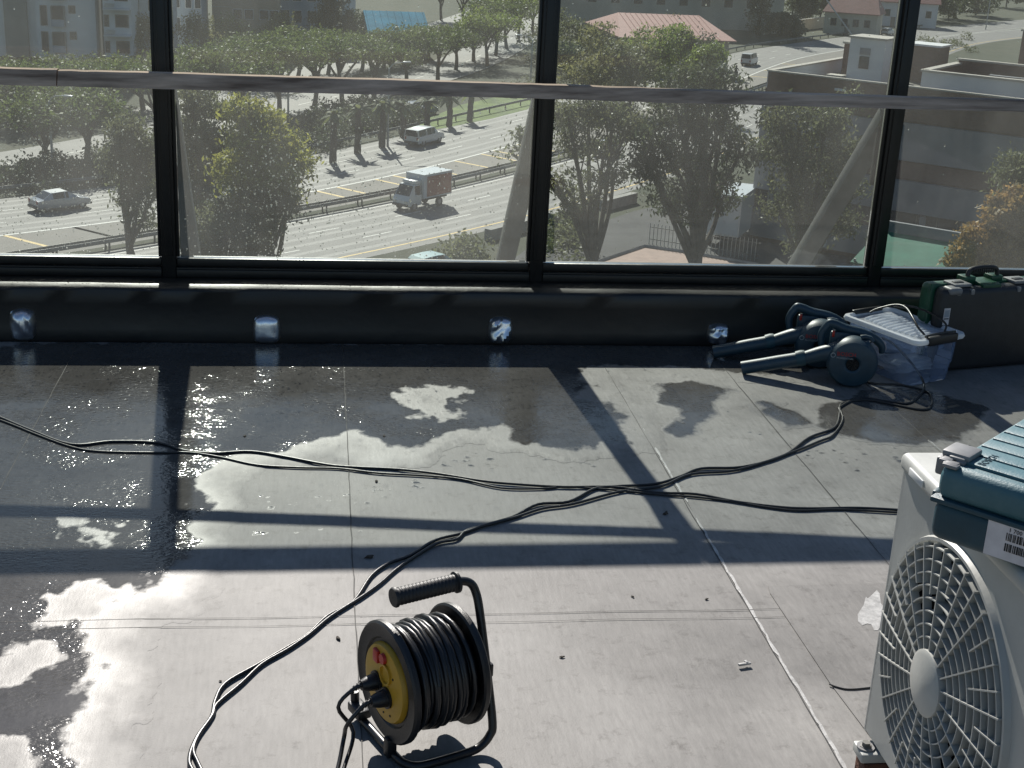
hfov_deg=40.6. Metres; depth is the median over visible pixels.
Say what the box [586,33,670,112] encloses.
roadside tree
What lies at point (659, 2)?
window
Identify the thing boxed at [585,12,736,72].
red roofed hall
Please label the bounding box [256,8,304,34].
leafy tree
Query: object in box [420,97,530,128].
grass verge
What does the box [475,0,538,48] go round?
umbrella pine
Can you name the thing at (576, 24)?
roadside tree
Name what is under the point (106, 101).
umbrella pine
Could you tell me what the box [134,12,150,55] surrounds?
leafy tree
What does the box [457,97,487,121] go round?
palm tree
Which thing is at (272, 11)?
window
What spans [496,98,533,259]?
steel stay
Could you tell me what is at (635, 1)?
window
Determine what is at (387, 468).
extension cord
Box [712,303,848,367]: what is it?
leaf blower
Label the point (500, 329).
foil plug
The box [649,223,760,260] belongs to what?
palisade fence
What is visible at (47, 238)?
hatched shoulder
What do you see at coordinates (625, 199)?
concrete barrier
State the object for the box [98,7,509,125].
avenue
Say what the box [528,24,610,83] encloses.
roadside tree
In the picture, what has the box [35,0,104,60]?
apartment block
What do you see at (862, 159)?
steel stay
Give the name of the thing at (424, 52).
umbrella pine
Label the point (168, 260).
glazed screen
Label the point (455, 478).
extension cord
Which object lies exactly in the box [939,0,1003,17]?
tree
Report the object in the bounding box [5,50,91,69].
umbrella pine
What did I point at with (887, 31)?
car
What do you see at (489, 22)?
umbrella pine
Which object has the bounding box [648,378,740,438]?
puddle
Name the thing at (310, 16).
window
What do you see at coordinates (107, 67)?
umbrella pine
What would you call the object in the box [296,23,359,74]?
umbrella pine
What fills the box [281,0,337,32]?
flats
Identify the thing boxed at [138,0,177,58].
apartment block
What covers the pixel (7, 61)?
umbrella pine
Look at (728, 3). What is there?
window
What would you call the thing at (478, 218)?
carriageway
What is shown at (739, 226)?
box truck
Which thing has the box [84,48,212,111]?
umbrella pine
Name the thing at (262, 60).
umbrella pine
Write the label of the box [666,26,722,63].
roadside tree
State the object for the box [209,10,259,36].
leafy tree
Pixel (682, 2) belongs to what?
window
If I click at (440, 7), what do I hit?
umbrella pine
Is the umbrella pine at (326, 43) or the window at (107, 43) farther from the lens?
the window at (107, 43)
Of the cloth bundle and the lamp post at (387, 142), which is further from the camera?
the lamp post at (387, 142)
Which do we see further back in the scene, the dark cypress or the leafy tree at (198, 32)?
the dark cypress
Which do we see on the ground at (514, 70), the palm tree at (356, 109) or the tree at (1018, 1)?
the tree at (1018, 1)
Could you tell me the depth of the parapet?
5.03 m
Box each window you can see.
[39,5,47,25]
[41,31,48,51]
[68,5,75,13]
[70,31,76,39]
[104,14,108,26]
[105,41,110,52]
[115,14,128,27]
[116,41,129,53]
[177,17,180,27]
[185,0,191,7]
[194,0,200,8]
[233,9,241,18]
[244,9,253,19]
[260,10,268,19]
[270,10,278,19]
[281,10,289,20]
[292,10,301,22]
[307,11,316,22]
[634,0,642,3]
[657,0,664,4]
[679,0,687,5]
[702,0,710,6]
[724,0,732,7]
[830,18,836,25]
[841,18,847,25]
[852,19,858,26]
[864,20,870,27]
[884,9,890,15]
[925,11,931,17]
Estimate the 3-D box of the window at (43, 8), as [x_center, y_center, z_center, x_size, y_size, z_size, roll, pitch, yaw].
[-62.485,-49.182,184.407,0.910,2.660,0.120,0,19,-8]
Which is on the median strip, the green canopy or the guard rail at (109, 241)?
the guard rail at (109, 241)
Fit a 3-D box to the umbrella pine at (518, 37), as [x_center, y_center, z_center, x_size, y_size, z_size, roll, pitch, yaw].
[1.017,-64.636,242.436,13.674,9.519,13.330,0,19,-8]
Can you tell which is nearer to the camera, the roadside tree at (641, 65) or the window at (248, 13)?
the roadside tree at (641, 65)
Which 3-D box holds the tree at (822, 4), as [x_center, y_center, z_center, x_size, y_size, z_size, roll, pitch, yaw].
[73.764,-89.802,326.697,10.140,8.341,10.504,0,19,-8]
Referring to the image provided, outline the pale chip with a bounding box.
[738,660,750,665]
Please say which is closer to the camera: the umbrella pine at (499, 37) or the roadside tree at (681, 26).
the roadside tree at (681, 26)
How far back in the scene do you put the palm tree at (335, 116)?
125.69 m
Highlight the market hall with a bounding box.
[359,10,428,56]
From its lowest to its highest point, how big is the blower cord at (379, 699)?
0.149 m
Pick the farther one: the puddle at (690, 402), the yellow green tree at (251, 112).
the yellow green tree at (251, 112)
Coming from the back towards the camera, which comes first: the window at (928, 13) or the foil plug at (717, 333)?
the window at (928, 13)
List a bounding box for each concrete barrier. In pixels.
[484,224,502,240]
[522,218,526,232]
[548,209,580,224]
[599,192,637,210]
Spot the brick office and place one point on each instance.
(971, 141)
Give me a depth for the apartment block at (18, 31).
188.02 m
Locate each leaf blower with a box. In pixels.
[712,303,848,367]
[741,319,885,386]
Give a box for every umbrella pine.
[0,55,42,109]
[0,58,90,94]
[0,64,51,127]
[0,85,96,156]
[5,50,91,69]
[18,86,137,156]
[25,60,115,91]
[66,58,138,109]
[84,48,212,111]
[88,52,178,109]
[126,39,262,119]
[177,40,293,98]
[204,29,283,56]
[216,35,336,114]
[253,22,329,75]
[259,28,368,108]
[290,28,396,101]
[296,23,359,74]
[341,31,388,71]
[343,32,428,96]
[375,32,432,60]
[402,22,435,60]
[403,23,476,79]
[427,22,492,69]
[438,0,443,20]
[450,5,529,66]
[450,19,511,61]
[456,0,468,17]
[458,0,538,54]
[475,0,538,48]
[516,0,538,41]
[528,6,538,31]
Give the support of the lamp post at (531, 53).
on the ground at (514, 70)
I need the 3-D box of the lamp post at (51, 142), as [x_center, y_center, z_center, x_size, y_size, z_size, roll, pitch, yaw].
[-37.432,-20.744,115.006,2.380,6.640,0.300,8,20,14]
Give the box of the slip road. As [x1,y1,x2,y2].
[0,11,561,172]
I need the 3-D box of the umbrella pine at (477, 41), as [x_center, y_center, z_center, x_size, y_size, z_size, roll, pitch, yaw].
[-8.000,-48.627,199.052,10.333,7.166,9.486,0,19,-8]
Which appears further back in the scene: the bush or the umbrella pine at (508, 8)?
the umbrella pine at (508, 8)
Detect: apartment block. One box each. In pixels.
[0,0,37,56]
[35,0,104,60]
[102,0,139,59]
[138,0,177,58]
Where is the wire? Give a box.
[829,683,869,689]
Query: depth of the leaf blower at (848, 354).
4.81 m
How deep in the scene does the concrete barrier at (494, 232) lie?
100.95 m
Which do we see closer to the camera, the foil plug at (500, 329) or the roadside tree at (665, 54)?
the foil plug at (500, 329)
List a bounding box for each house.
[822,0,885,34]
[880,0,941,28]
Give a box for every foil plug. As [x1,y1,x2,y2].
[9,308,36,340]
[253,315,280,342]
[488,317,512,343]
[707,323,728,343]
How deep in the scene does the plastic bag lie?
4.99 m
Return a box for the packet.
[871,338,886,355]
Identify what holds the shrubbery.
on the ground at (514, 70)
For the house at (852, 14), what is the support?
on the ground at (514, 70)
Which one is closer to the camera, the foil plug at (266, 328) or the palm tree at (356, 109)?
the foil plug at (266, 328)
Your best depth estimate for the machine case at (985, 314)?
5.03 m
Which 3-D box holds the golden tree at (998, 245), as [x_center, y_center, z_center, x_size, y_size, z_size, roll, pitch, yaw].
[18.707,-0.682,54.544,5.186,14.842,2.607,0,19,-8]
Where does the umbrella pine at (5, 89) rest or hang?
on the ground at (514, 70)
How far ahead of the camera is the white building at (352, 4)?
233.35 m
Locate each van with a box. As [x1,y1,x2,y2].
[404,125,443,146]
[741,52,757,65]
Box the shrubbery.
[0,94,432,193]
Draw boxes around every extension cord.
[0,416,897,510]
[0,419,896,512]
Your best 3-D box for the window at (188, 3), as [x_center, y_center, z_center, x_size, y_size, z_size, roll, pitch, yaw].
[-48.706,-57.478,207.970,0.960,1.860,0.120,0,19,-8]
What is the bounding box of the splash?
[252,411,971,535]
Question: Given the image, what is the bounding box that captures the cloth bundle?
[875,333,917,353]
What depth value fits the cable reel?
2.58 m
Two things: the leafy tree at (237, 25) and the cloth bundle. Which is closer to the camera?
the cloth bundle
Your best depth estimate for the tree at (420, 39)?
175.04 m
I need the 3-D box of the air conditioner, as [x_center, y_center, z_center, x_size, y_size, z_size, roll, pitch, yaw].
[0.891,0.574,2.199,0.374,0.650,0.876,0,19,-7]
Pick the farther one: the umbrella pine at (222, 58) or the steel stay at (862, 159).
the umbrella pine at (222, 58)
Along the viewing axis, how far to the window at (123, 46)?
185.10 m
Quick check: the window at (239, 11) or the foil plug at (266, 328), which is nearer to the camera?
the foil plug at (266, 328)
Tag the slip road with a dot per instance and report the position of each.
(468, 66)
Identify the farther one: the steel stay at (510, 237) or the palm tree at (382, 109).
the palm tree at (382, 109)
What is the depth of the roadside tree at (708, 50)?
164.32 m
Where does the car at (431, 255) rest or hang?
on the ground at (514, 70)
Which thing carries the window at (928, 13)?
in the house at (928, 14)
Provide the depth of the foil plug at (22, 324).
4.82 m
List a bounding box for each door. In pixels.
[844,24,849,34]
[890,17,894,25]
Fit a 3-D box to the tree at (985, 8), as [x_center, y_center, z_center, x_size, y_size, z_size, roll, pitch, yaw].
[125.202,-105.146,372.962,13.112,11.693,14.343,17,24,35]
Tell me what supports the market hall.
on the ground at (514, 70)
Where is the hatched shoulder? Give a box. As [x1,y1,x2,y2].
[0,50,843,253]
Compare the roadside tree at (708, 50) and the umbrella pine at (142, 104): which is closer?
the umbrella pine at (142, 104)
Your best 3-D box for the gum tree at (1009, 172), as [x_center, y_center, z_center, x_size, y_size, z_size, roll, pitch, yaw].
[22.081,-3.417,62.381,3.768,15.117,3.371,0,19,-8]
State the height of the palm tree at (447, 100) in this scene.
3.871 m
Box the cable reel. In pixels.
[348,571,496,767]
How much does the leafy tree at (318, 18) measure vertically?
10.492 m
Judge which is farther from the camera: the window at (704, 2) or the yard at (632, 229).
the window at (704, 2)
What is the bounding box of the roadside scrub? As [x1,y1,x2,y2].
[431,31,978,260]
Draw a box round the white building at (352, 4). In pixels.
[342,0,355,29]
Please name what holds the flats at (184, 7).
on the ground at (514, 70)
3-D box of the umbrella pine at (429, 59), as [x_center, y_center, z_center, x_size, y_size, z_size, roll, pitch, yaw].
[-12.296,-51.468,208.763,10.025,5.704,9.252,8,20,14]
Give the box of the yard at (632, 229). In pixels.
[515,182,861,265]
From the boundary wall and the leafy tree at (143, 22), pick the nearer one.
the leafy tree at (143, 22)
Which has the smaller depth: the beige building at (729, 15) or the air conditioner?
the air conditioner
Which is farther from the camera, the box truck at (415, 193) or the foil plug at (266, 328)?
the box truck at (415, 193)
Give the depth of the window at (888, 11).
321.24 m
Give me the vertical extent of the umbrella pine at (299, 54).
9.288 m
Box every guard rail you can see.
[0,23,937,194]
[4,82,766,253]
[23,84,765,253]
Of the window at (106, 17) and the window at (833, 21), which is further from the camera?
the window at (833, 21)
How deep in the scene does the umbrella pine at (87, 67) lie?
142.33 m
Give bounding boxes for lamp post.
[48,95,72,164]
[287,48,307,113]
[386,61,410,146]
[516,34,536,79]
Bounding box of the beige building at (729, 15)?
[560,0,784,30]
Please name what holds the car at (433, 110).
on the ground at (514, 70)
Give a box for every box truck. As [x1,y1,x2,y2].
[392,167,452,210]
[706,182,755,246]
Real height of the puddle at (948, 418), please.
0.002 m
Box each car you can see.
[27,188,91,212]
[407,100,438,113]
[408,251,454,259]
[881,27,893,34]
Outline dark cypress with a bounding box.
[742,0,773,36]
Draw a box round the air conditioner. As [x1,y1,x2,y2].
[853,453,1023,767]
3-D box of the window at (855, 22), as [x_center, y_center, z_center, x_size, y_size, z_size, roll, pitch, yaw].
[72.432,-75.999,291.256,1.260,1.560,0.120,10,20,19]
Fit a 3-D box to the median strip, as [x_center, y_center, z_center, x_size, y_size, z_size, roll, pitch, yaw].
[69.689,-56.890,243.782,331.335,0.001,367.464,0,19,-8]
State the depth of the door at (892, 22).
321.79 m
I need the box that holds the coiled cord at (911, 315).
[870,304,946,334]
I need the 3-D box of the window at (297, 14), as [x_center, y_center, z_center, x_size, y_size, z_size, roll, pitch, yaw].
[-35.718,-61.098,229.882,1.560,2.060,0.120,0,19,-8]
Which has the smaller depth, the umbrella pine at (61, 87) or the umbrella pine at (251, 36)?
the umbrella pine at (61, 87)
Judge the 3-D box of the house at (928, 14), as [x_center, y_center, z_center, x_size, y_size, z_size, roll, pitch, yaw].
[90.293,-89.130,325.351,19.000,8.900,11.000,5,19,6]
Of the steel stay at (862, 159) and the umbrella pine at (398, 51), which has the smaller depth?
the steel stay at (862, 159)
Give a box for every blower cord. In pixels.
[187,337,924,767]
[192,381,933,767]
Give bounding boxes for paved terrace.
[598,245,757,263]
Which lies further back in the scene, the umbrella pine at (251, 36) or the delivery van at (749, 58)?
the delivery van at (749, 58)
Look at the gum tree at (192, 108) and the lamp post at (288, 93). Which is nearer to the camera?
the gum tree at (192, 108)
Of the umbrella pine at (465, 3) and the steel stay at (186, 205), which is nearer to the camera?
the steel stay at (186, 205)
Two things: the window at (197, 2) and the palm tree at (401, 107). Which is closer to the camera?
the palm tree at (401, 107)
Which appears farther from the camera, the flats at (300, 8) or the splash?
the flats at (300, 8)
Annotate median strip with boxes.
[62,28,1022,253]
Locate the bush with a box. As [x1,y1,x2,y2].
[180,183,311,256]
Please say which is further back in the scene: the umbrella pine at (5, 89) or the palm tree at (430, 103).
the palm tree at (430, 103)
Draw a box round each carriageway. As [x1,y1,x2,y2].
[0,19,1023,235]
[96,28,1023,257]
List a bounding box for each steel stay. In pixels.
[175,89,200,255]
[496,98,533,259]
[787,108,883,264]
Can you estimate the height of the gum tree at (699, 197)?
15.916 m
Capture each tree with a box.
[92,101,157,254]
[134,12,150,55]
[173,9,240,50]
[177,89,239,229]
[202,92,329,256]
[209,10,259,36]
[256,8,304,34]
[301,0,352,31]
[319,108,350,162]
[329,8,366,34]
[343,102,374,153]
[361,21,450,78]
[371,97,397,147]
[386,100,416,137]
[412,97,440,125]
[435,96,463,126]
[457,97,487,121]
[489,83,655,261]
[516,6,592,65]
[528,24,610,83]
[556,36,639,102]
[561,20,666,86]
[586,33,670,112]
[617,53,771,262]
[620,22,682,86]
[649,21,721,84]
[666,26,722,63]
[673,39,734,113]
[747,81,872,264]
[767,11,807,36]
[784,0,822,18]
[808,0,829,16]
[937,180,1023,267]
[938,0,946,12]
[938,0,974,19]
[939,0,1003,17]
[968,0,1004,14]
[979,141,1023,228]
[1005,0,1023,6]
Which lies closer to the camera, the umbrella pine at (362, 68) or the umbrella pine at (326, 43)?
the umbrella pine at (326, 43)
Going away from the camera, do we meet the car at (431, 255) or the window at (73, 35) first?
the car at (431, 255)
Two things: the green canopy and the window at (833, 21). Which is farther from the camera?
the window at (833, 21)
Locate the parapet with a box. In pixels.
[0,253,1023,346]
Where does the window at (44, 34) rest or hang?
in the apartment block at (81, 31)
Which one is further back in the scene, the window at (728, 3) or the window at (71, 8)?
the window at (728, 3)
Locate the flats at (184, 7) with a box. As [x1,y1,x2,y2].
[177,0,207,46]
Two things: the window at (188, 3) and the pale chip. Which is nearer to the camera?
the pale chip
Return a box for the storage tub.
[844,306,964,385]
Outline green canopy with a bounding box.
[850,220,966,266]
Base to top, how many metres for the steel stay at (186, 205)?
1.158 m
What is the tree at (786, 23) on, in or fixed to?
on the ground at (514, 70)
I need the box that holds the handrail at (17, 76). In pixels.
[0,67,1023,111]
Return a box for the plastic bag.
[877,352,932,373]
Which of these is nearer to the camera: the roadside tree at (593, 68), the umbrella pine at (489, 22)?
the roadside tree at (593, 68)
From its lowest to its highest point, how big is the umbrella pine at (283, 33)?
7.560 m
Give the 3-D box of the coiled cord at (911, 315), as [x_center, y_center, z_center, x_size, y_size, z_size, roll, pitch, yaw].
[1.423,-0.247,4.971,0.149,0.055,0.296,-9,23,-31]
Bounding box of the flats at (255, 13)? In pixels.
[212,0,280,41]
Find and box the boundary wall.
[763,17,823,34]
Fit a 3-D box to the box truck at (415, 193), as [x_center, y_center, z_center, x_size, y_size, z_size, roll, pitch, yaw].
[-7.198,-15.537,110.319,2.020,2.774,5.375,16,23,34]
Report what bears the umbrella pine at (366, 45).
on the ground at (514, 70)
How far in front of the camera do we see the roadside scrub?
96.95 m
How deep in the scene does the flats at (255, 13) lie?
219.07 m
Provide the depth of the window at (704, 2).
287.39 m
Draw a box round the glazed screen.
[0,0,1023,286]
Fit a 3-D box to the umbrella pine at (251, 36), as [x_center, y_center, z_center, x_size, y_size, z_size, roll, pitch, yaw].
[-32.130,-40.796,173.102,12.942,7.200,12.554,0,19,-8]
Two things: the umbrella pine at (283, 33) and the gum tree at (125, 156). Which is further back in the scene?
the umbrella pine at (283, 33)
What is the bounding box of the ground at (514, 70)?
[0,0,1023,259]
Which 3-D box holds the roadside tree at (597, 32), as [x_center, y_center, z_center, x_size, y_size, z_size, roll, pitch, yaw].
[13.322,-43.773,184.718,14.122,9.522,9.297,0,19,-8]
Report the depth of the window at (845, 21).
291.92 m
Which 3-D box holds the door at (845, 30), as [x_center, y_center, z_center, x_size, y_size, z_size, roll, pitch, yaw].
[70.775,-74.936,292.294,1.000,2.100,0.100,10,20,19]
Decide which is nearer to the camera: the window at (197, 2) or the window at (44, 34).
the window at (44, 34)
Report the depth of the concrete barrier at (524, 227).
103.87 m
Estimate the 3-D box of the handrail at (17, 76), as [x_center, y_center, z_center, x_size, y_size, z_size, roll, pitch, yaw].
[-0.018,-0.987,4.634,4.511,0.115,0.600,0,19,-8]
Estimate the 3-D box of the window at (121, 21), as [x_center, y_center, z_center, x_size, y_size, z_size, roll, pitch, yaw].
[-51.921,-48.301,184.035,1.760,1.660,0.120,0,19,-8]
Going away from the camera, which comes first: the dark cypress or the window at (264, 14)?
the window at (264, 14)
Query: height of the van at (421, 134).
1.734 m
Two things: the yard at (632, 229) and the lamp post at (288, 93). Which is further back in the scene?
the lamp post at (288, 93)
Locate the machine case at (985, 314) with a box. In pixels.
[915,265,1023,369]
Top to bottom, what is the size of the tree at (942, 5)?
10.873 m
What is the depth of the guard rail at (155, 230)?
107.68 m
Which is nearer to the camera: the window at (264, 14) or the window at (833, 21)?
the window at (264, 14)
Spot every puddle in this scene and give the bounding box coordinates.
[0,342,891,767]
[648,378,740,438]
[745,398,815,429]
[811,385,992,446]
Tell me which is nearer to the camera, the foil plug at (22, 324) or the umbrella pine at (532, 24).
the foil plug at (22, 324)
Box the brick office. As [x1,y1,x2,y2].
[748,0,1023,256]
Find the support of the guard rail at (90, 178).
on the ground at (514, 70)
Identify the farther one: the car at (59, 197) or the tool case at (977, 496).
the car at (59, 197)
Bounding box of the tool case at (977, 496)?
[930,419,1023,566]
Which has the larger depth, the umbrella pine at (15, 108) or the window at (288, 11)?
the window at (288, 11)
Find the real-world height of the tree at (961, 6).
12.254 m
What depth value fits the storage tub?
4.96 m
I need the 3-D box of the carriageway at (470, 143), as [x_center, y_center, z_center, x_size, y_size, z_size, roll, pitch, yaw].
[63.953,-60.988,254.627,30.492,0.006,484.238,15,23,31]
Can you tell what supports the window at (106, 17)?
in the apartment block at (119, 21)
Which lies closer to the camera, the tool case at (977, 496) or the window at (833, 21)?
the tool case at (977, 496)
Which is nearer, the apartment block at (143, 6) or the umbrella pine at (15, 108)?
the umbrella pine at (15, 108)
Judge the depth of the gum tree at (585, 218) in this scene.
84.27 m
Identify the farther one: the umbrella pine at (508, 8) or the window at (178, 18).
the umbrella pine at (508, 8)
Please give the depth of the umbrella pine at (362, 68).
191.81 m
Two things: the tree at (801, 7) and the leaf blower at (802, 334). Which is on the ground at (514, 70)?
the tree at (801, 7)
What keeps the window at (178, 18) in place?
in the flats at (184, 7)
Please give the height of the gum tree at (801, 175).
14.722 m
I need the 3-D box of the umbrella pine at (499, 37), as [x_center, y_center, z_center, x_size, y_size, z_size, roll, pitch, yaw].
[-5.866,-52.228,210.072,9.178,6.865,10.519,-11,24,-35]
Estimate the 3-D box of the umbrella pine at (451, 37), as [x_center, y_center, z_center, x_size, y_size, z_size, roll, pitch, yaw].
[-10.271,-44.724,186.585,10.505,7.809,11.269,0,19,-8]
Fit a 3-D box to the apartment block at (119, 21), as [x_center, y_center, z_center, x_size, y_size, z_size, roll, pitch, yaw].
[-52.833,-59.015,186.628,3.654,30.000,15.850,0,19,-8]

